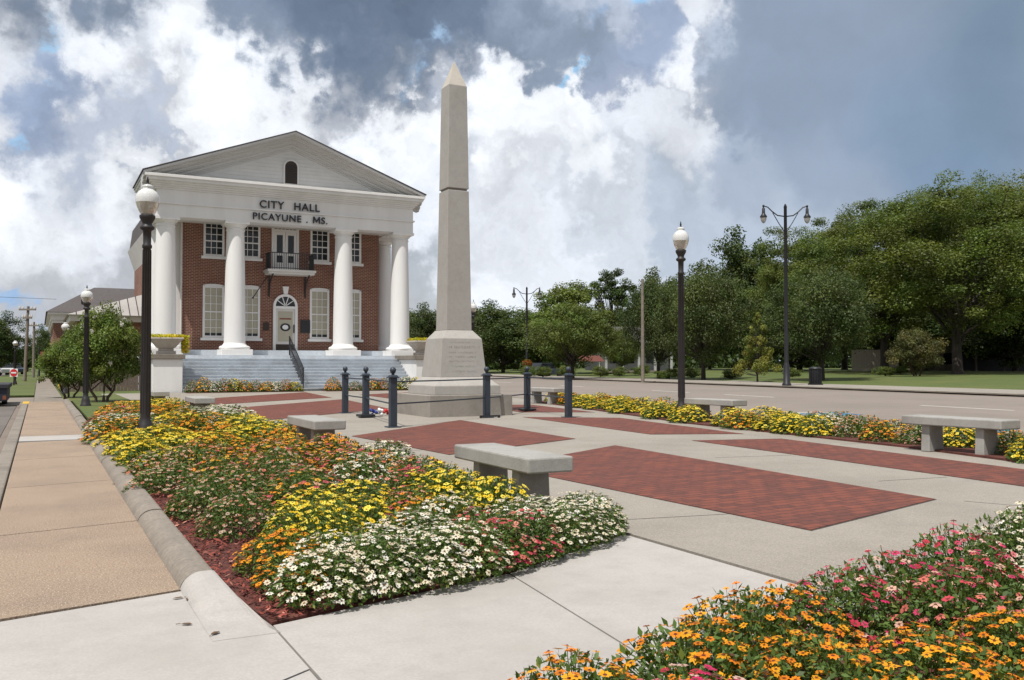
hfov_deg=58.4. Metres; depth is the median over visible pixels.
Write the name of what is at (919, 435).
zinnia mound
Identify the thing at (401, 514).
zinnia mound
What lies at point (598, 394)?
zinnia mound
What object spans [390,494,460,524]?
zinnia mound
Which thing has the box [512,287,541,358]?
road lamp
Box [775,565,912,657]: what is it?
zinnia mound
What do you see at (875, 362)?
board fence
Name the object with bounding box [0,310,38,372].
broadleaf tree
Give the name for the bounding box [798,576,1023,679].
bed soil
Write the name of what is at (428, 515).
zinnia mound
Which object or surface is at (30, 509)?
sidewalk
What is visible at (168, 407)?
zinnia mound
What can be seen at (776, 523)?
brick edging
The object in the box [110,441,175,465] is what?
zinnia mound
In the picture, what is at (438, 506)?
zinnia mound
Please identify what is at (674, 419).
zinnia mound
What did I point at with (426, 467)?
zinnia mound
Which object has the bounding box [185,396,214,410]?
stone bench
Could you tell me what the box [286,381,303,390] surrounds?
zinnia mound
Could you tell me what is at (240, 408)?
zinnia mound
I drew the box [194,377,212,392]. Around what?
zinnia mound
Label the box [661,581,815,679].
zinnia mound
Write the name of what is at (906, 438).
zinnia mound
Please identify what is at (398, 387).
zinnia mound
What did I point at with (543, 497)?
zinnia mound
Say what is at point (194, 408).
zinnia mound
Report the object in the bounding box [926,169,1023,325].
broadleaf tree
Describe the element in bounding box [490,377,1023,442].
road
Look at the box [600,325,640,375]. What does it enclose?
oak tree
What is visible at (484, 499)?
zinnia mound
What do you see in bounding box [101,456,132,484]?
bed kerb
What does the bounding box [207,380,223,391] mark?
zinnia mound
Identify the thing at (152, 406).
zinnia mound
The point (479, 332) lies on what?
broadleaf tree
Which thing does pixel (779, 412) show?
zinnia mound
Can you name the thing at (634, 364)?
white house
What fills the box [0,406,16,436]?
street
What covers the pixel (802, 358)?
broadleaf tree
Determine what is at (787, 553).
plaza
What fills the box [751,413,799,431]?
zinnia mound
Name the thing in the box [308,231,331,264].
window
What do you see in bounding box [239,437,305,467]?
zinnia mound
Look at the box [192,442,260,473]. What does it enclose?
zinnia mound
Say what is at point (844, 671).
zinnia mound
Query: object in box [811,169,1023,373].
broadleaf tree
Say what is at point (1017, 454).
zinnia mound
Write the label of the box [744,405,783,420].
zinnia mound
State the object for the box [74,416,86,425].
bed kerb
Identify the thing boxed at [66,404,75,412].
bed kerb
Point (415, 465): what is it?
zinnia mound
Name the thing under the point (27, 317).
utility pole
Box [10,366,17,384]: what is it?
traffic sign
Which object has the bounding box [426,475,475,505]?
zinnia mound
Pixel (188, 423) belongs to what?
zinnia mound
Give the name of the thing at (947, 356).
window
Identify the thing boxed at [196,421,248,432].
zinnia mound
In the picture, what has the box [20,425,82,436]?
sidewalk
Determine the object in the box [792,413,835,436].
zinnia mound
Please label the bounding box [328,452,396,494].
zinnia mound
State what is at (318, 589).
zinnia mound
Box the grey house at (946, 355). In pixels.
[913,339,975,370]
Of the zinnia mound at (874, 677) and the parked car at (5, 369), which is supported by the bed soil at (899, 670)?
the zinnia mound at (874, 677)
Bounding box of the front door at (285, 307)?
[273,286,297,349]
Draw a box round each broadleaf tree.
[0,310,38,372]
[5,350,42,371]
[28,323,50,365]
[409,302,436,350]
[471,299,543,372]
[471,307,496,365]
[512,304,564,362]
[613,311,637,326]
[619,266,677,357]
[672,262,751,369]
[695,224,796,369]
[738,294,841,367]
[740,225,859,369]
[782,190,989,371]
[782,203,883,369]
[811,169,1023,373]
[836,293,965,365]
[859,184,993,370]
[915,279,1023,370]
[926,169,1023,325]
[947,168,1023,339]
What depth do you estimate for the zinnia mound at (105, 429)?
13.88 m
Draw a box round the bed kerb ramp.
[180,570,280,641]
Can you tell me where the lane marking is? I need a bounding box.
[920,405,1015,410]
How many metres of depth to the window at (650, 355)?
102.77 m
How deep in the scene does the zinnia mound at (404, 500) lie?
6.82 m
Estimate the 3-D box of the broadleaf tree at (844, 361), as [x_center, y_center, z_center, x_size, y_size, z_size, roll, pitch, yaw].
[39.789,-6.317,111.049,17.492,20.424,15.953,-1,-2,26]
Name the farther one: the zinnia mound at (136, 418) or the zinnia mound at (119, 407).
the zinnia mound at (119, 407)
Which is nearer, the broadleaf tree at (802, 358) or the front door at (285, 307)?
the front door at (285, 307)
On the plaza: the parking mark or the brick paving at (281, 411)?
the brick paving at (281, 411)
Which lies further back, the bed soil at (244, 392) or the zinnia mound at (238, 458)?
the bed soil at (244, 392)
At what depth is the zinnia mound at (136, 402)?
21.99 m
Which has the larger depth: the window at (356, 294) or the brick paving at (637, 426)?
the window at (356, 294)
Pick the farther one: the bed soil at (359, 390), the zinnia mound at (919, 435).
the bed soil at (359, 390)
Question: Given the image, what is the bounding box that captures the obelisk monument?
[397,62,512,416]
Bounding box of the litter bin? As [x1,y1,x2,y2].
[808,367,822,384]
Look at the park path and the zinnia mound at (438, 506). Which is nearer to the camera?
the zinnia mound at (438, 506)
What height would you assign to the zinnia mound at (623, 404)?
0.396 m
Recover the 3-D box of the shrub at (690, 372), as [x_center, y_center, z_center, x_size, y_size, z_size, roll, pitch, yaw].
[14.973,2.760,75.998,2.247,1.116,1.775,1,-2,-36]
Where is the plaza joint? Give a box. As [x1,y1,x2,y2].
[627,514,723,519]
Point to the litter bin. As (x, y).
(815, 375)
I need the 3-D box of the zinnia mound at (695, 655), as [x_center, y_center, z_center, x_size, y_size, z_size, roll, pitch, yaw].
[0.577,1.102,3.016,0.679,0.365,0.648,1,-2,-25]
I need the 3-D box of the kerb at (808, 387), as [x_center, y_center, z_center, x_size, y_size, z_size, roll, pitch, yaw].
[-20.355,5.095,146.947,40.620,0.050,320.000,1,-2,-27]
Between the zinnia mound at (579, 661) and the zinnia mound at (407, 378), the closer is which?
the zinnia mound at (579, 661)
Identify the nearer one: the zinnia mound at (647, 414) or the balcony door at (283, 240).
the zinnia mound at (647, 414)
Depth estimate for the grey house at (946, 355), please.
97.96 m
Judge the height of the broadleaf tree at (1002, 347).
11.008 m
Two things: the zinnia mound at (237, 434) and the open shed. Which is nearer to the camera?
the zinnia mound at (237, 434)
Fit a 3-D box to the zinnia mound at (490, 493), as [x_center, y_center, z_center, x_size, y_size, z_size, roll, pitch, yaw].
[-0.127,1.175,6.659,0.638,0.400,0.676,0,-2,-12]
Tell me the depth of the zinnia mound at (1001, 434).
12.49 m
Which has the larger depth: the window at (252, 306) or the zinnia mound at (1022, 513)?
the window at (252, 306)
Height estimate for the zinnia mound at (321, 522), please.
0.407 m
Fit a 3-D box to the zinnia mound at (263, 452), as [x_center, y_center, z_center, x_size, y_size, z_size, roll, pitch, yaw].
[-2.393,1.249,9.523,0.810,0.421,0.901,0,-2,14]
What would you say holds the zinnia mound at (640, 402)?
on the bed soil at (967, 451)
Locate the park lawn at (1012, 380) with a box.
[488,368,1023,389]
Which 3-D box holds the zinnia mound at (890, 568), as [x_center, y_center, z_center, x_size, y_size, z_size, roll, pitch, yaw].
[1.742,1.123,4.146,0.582,0.373,0.611,1,-2,-22]
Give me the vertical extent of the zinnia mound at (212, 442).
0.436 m
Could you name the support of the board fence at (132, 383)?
on the yard at (78, 395)
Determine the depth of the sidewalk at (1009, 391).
51.25 m
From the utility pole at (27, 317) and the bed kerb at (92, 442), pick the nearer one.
the bed kerb at (92, 442)
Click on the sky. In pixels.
(597, 128)
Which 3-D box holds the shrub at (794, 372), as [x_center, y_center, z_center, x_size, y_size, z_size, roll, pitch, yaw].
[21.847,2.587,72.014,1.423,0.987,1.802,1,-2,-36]
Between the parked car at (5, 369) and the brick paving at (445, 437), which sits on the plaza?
the brick paving at (445, 437)
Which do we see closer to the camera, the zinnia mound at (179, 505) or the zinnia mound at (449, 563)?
the zinnia mound at (449, 563)
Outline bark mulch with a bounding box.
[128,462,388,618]
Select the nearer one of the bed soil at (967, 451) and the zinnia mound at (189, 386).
the bed soil at (967, 451)
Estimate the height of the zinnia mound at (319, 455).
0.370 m
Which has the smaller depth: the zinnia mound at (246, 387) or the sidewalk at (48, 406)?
the sidewalk at (48, 406)
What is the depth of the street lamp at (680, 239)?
19.96 m
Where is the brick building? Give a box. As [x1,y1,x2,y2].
[44,288,133,383]
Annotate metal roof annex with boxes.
[63,295,141,387]
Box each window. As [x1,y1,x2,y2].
[200,284,223,340]
[201,224,225,259]
[244,226,262,260]
[245,285,261,340]
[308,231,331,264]
[308,288,330,341]
[352,234,363,266]
[353,289,362,341]
[646,350,652,362]
[944,353,951,363]
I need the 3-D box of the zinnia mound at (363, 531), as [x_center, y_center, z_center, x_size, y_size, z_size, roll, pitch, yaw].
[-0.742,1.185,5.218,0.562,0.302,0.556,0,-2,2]
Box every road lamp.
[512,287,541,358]
[760,204,810,385]
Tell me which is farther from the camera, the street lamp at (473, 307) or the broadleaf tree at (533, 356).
the broadleaf tree at (533, 356)
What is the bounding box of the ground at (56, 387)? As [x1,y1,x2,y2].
[10,366,1023,419]
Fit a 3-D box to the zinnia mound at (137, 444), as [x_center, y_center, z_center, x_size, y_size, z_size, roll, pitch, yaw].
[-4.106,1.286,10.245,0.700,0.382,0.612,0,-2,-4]
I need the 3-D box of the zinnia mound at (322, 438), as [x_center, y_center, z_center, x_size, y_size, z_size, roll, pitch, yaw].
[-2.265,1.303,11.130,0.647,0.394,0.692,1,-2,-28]
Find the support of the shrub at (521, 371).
on the ground at (56, 387)
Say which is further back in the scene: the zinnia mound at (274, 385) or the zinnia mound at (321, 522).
the zinnia mound at (274, 385)
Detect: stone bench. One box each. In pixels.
[151,390,168,404]
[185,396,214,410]
[287,415,345,446]
[454,443,572,504]
[531,387,564,403]
[684,398,746,422]
[902,414,1019,454]
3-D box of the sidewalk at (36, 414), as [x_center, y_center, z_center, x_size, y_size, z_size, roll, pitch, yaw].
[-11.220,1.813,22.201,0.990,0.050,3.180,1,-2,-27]
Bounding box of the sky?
[0,0,1023,365]
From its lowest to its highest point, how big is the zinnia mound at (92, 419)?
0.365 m
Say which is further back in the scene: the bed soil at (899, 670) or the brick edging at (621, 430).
the brick edging at (621, 430)
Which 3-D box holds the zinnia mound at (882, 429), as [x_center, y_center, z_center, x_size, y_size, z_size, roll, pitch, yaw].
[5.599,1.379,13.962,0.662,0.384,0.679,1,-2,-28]
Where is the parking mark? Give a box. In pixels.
[800,412,860,415]
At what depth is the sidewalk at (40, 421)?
19.21 m
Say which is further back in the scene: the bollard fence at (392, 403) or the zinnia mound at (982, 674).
the bollard fence at (392, 403)
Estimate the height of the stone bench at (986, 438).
0.480 m
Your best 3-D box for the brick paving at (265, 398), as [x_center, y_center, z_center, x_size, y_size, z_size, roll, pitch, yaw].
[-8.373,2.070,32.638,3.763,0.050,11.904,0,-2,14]
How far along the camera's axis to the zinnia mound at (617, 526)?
6.29 m
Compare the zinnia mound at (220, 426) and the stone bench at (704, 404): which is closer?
the zinnia mound at (220, 426)
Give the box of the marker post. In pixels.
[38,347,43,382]
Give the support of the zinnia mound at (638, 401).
on the bed soil at (967, 451)
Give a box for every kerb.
[0,401,29,508]
[62,399,71,405]
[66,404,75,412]
[70,409,82,418]
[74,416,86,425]
[78,422,91,434]
[85,432,103,445]
[91,441,115,461]
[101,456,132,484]
[115,476,162,520]
[138,510,211,588]
[492,375,1023,395]
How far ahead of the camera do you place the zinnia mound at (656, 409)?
20.62 m
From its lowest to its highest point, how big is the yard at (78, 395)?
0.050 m
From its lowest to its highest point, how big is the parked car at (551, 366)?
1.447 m
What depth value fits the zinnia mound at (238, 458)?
8.79 m
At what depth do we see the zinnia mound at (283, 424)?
14.71 m
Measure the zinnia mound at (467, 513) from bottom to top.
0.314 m
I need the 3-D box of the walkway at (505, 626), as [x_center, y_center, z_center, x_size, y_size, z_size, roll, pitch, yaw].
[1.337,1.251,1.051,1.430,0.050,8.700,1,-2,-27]
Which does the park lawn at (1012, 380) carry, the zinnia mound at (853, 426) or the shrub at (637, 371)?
the shrub at (637, 371)
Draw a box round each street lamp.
[12,339,17,383]
[61,320,69,393]
[80,286,92,405]
[135,177,159,435]
[471,299,476,331]
[673,221,688,415]
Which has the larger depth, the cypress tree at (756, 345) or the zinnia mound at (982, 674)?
the cypress tree at (756, 345)
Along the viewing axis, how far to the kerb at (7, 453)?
12.87 m
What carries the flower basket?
hanging from the road lamp at (527, 293)
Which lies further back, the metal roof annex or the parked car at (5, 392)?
the metal roof annex
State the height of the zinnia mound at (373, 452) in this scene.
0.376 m
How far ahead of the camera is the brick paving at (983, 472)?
11.36 m
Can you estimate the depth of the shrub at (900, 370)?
75.64 m
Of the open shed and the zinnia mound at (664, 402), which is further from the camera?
the open shed
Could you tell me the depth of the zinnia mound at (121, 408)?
18.57 m
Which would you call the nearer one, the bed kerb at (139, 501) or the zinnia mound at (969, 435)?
the bed kerb at (139, 501)
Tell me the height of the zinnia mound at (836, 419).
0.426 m
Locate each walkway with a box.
[0,591,308,679]
[273,574,672,679]
[288,670,317,679]
[510,535,877,678]
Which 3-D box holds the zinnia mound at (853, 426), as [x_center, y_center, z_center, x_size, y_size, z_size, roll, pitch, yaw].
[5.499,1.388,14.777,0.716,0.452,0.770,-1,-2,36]
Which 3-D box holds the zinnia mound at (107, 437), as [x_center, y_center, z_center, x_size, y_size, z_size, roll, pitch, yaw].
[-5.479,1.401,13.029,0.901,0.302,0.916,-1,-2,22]
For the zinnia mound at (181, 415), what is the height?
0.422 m
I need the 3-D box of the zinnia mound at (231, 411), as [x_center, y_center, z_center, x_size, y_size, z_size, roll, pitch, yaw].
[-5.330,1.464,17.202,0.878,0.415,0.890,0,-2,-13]
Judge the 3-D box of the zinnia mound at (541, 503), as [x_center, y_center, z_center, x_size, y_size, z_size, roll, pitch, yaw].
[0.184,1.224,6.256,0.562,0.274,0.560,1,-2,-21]
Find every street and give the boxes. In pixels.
[0,397,33,405]
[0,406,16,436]
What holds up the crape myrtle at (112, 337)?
on the lawn corner at (87, 412)
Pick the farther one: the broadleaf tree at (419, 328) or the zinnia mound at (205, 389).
the broadleaf tree at (419, 328)
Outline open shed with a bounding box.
[962,341,1023,370]
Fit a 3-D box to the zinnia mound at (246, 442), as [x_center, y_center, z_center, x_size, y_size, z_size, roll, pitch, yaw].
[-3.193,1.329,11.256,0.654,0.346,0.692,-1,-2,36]
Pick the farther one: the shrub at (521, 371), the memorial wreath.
the shrub at (521, 371)
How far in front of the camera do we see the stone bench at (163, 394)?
23.69 m
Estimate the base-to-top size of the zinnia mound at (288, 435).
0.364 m
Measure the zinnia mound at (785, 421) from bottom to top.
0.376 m
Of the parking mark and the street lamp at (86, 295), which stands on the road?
the parking mark
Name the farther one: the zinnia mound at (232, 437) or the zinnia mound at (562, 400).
the zinnia mound at (562, 400)
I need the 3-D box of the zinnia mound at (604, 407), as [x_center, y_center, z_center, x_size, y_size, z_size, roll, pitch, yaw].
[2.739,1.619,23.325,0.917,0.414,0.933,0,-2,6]
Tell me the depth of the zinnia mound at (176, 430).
13.94 m
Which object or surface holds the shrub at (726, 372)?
on the park lawn at (1012, 380)
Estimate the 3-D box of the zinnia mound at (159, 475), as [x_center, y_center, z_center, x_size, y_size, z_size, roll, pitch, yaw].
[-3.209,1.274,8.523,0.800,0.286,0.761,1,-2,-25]
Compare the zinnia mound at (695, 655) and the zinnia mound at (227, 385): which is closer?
the zinnia mound at (695, 655)
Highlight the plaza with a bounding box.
[101,390,1023,604]
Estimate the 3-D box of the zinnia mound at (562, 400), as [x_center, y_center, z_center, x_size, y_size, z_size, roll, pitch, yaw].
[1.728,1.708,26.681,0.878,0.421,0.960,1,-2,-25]
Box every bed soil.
[184,391,303,392]
[321,389,407,391]
[542,401,1023,462]
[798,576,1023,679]
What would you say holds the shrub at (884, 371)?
on the park lawn at (1012, 380)
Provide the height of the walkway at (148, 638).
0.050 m
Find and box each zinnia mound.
[79,415,139,443]
[80,411,130,429]
[82,412,136,433]
[91,428,155,449]
[93,401,136,417]
[97,405,150,418]
[100,431,154,455]
[101,403,139,418]
[102,415,156,436]
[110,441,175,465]
[114,438,167,470]
[116,400,157,409]
[122,412,162,423]
[122,447,191,479]
[122,460,206,495]
[126,404,161,416]
[129,424,192,446]
[132,408,168,420]
[147,432,193,459]
[150,428,191,435]
[151,401,188,416]
[152,398,170,403]
[152,439,219,486]
[153,412,207,430]
[157,396,186,403]
[162,408,204,426]
[163,414,214,433]
[163,474,245,520]
[169,402,189,411]
[173,405,215,420]
[174,430,232,459]
[176,433,229,468]
[184,380,202,392]
[185,411,229,429]
[187,451,265,490]
[188,463,274,504]
[191,489,279,542]
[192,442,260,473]
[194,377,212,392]
[194,430,243,453]
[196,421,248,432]
[197,403,227,412]
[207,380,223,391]
[208,407,246,424]
[210,404,259,420]
[214,412,268,429]
[215,428,255,448]
[217,377,233,391]
[225,414,281,442]
[225,423,278,443]
[226,378,242,391]
[229,434,268,456]
[230,525,323,577]
[236,380,253,391]
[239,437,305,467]
[242,448,315,489]
[247,380,264,391]
[249,425,293,448]
[249,440,322,475]
[250,542,342,595]
[256,381,273,391]
[256,463,348,509]
[259,419,295,432]
[259,464,331,496]
[259,498,347,548]
[260,433,298,447]
[263,544,377,609]
[265,381,283,391]
[267,436,322,466]
[267,487,341,528]
[271,432,309,458]
[278,379,292,391]
[283,425,296,434]
[283,529,377,583]
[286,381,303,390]
[289,496,371,548]
[301,432,347,461]
[307,492,395,536]
[311,432,363,459]
[312,438,364,466]
[315,445,385,477]
[315,479,400,517]
[324,377,341,390]
[326,529,425,600]
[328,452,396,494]
[344,520,421,578]
[345,447,408,480]
[349,381,361,390]
[354,438,418,471]
[366,468,433,507]
[369,507,455,564]
[370,378,381,389]
[374,523,473,590]
[375,378,388,389]
[377,484,433,524]
[382,512,471,569]
[386,454,448,485]
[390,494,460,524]
[397,376,411,389]
[397,382,403,389]
[399,457,472,500]
[409,468,494,508]
[413,490,479,541]
[415,518,513,581]
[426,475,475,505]
[444,506,514,557]
[454,474,529,519]
[454,489,517,516]
[454,517,539,573]
[475,497,548,545]
[485,508,566,562]
[498,493,568,532]
[507,499,573,533]
[507,644,637,679]
[519,504,591,554]
[546,502,615,547]
[551,490,629,530]
[557,392,584,403]
[564,395,596,407]
[564,496,628,540]
[572,394,595,404]
[581,398,611,409]
[588,391,610,403]
[595,395,611,405]
[598,614,779,679]
[602,396,633,410]
[606,398,640,413]
[619,398,648,408]
[629,396,654,411]
[635,663,745,679]
[640,400,670,415]
[640,400,674,418]
[647,397,676,411]
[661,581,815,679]
[666,405,709,422]
[667,401,691,414]
[673,404,712,418]
[710,407,754,426]
[719,579,869,677]
[720,410,769,429]
[742,628,896,679]
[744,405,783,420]
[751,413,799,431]
[768,410,800,426]
[769,413,808,433]
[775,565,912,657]
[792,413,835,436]
[795,411,826,424]
[809,411,849,433]
[825,545,973,637]
[827,411,855,429]
[831,412,874,437]
[849,621,1016,679]
[850,415,884,433]
[856,665,917,679]
[858,418,900,441]
[868,566,1023,668]
[876,419,913,437]
[892,424,921,444]
[895,519,1018,608]
[908,425,948,441]
[920,549,1023,630]
[927,656,1023,679]
[934,601,1023,679]
[943,427,974,447]
[943,427,975,444]
[964,509,1023,576]
[973,429,1023,450]
[985,501,1023,569]
[994,429,1023,454]
[1004,434,1023,463]
[1008,550,1023,584]
[1014,593,1023,639]
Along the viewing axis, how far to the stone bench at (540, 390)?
27.18 m
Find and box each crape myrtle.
[33,335,82,398]
[60,300,152,401]
[884,327,948,375]
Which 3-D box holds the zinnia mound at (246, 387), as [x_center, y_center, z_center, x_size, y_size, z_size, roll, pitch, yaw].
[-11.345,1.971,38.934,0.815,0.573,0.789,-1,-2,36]
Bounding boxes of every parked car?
[0,363,16,375]
[0,382,11,403]
[1,363,23,374]
[530,363,562,375]
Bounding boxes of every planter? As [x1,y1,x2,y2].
[151,333,189,353]
[406,337,426,354]
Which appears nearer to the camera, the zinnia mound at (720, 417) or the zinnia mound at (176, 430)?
the zinnia mound at (176, 430)
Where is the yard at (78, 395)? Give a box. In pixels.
[55,384,139,402]
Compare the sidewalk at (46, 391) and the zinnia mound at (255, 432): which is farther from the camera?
the sidewalk at (46, 391)
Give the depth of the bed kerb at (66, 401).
27.59 m
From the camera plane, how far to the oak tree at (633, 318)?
75.32 m
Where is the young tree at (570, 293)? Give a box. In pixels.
[521,279,613,366]
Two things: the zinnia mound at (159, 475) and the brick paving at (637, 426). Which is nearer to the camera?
the zinnia mound at (159, 475)
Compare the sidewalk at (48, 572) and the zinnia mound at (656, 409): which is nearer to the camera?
the sidewalk at (48, 572)
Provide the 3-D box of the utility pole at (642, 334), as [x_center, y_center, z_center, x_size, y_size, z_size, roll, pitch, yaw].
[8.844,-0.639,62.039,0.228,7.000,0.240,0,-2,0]
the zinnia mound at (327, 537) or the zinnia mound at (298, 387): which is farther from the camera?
the zinnia mound at (298, 387)
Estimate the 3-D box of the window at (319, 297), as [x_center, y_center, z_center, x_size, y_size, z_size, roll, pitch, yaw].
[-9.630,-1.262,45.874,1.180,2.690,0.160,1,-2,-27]
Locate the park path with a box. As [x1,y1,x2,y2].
[702,381,767,381]
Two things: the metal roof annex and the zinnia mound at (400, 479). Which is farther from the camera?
the metal roof annex
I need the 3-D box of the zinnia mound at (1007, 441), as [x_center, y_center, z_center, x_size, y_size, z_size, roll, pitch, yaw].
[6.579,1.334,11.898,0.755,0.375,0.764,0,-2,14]
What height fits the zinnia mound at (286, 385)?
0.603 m
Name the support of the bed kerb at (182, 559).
on the sidewalk at (48, 572)
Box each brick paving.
[210,392,330,404]
[235,399,387,419]
[354,420,574,454]
[361,392,407,397]
[512,405,588,411]
[526,417,741,433]
[549,445,933,529]
[693,439,1023,485]
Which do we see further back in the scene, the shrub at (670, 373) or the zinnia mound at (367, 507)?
the shrub at (670, 373)
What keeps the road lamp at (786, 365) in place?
on the sidewalk at (1009, 391)
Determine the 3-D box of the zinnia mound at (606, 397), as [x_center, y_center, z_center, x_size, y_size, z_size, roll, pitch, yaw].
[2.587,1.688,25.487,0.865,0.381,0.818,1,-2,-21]
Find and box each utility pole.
[19,306,35,380]
[29,322,38,377]
[641,279,644,381]
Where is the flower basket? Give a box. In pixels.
[522,359,531,366]
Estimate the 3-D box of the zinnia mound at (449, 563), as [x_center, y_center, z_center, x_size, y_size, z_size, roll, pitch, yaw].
[-0.487,1.169,4.981,0.562,0.325,0.555,0,-2,-6]
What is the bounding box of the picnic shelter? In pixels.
[578,356,603,366]
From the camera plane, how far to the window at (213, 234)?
43.63 m
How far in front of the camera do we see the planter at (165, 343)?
38.38 m
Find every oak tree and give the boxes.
[518,297,622,379]
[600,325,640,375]
[614,273,689,378]
[647,263,757,379]
[755,263,880,379]
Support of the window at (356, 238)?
in the city hall
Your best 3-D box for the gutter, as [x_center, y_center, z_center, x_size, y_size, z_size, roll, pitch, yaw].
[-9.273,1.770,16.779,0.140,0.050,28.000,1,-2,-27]
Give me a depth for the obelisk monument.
21.66 m
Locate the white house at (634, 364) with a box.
[585,327,672,372]
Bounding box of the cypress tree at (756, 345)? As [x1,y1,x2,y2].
[731,312,781,381]
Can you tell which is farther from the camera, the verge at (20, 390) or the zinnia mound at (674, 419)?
the verge at (20, 390)
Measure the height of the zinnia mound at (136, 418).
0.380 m
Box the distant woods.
[485,331,1023,369]
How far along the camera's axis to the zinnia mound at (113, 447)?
11.41 m
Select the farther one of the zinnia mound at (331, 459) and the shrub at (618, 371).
the shrub at (618, 371)
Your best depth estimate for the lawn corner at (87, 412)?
27.56 m
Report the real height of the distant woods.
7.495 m
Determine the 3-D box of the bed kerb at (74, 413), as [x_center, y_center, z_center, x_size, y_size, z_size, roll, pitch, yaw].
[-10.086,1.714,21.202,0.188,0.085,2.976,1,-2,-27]
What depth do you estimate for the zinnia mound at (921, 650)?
3.10 m
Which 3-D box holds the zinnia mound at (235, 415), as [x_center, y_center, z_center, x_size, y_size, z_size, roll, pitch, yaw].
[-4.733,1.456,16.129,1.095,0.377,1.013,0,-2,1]
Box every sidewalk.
[0,480,136,535]
[0,521,180,620]
[6,455,110,487]
[14,440,95,459]
[19,435,83,442]
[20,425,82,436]
[23,417,76,425]
[25,410,71,417]
[27,401,66,410]
[34,377,62,401]
[491,374,1023,393]
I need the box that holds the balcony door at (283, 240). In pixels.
[271,228,298,269]
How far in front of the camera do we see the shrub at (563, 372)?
87.80 m
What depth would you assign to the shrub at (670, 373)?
73.67 m
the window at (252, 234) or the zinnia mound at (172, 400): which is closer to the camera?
the zinnia mound at (172, 400)
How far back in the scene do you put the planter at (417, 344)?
43.62 m
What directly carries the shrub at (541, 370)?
on the ground at (56, 387)
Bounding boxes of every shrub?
[519,365,537,375]
[528,366,551,376]
[555,366,577,374]
[591,365,610,376]
[611,366,629,375]
[630,364,649,374]
[654,368,677,378]
[685,367,700,377]
[720,368,742,378]
[782,367,803,376]
[871,366,895,375]
[889,365,909,373]
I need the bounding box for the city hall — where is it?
[128,131,426,392]
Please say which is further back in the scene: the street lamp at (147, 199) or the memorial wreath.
the memorial wreath
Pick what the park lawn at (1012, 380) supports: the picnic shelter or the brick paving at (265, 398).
the picnic shelter
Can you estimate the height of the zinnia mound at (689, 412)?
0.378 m
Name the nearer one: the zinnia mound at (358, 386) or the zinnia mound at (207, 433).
the zinnia mound at (207, 433)
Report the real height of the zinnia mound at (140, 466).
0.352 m
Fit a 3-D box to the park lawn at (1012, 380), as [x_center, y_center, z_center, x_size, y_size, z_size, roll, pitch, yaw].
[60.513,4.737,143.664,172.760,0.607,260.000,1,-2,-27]
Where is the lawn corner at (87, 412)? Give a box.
[72,394,135,419]
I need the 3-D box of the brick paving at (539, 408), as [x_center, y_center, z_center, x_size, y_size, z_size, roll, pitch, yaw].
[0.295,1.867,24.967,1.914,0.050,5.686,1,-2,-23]
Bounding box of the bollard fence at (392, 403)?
[339,366,573,427]
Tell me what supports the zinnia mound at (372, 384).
on the bed soil at (359, 390)
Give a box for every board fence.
[62,357,140,390]
[852,349,898,370]
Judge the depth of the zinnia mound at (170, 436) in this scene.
11.37 m
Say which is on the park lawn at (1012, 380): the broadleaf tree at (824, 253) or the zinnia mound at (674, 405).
the broadleaf tree at (824, 253)
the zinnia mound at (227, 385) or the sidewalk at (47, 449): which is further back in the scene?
the zinnia mound at (227, 385)
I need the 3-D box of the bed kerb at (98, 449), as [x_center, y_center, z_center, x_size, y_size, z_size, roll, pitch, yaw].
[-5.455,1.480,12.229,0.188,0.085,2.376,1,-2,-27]
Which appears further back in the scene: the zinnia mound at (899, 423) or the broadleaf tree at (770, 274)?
the broadleaf tree at (770, 274)
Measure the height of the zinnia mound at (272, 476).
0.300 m
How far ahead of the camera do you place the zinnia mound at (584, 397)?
25.95 m
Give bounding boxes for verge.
[0,371,37,383]
[10,384,35,396]
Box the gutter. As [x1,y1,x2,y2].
[0,405,20,452]
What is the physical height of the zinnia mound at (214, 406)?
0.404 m
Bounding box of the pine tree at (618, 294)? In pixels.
[589,268,637,326]
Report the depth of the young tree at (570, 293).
103.41 m
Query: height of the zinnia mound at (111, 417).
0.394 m
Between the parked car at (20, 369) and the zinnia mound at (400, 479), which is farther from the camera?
the parked car at (20, 369)
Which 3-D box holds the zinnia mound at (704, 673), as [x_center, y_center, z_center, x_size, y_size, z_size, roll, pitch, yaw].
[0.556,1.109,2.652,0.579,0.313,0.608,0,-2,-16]
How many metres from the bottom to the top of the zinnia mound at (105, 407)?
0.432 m
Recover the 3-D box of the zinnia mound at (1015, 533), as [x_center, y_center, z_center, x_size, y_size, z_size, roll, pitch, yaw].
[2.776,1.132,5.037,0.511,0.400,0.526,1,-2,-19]
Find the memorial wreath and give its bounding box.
[369,408,387,415]
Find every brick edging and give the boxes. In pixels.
[352,436,570,454]
[525,417,668,434]
[551,477,936,530]
[692,440,1023,486]
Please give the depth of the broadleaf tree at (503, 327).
117.47 m
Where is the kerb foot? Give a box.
[490,376,1023,397]

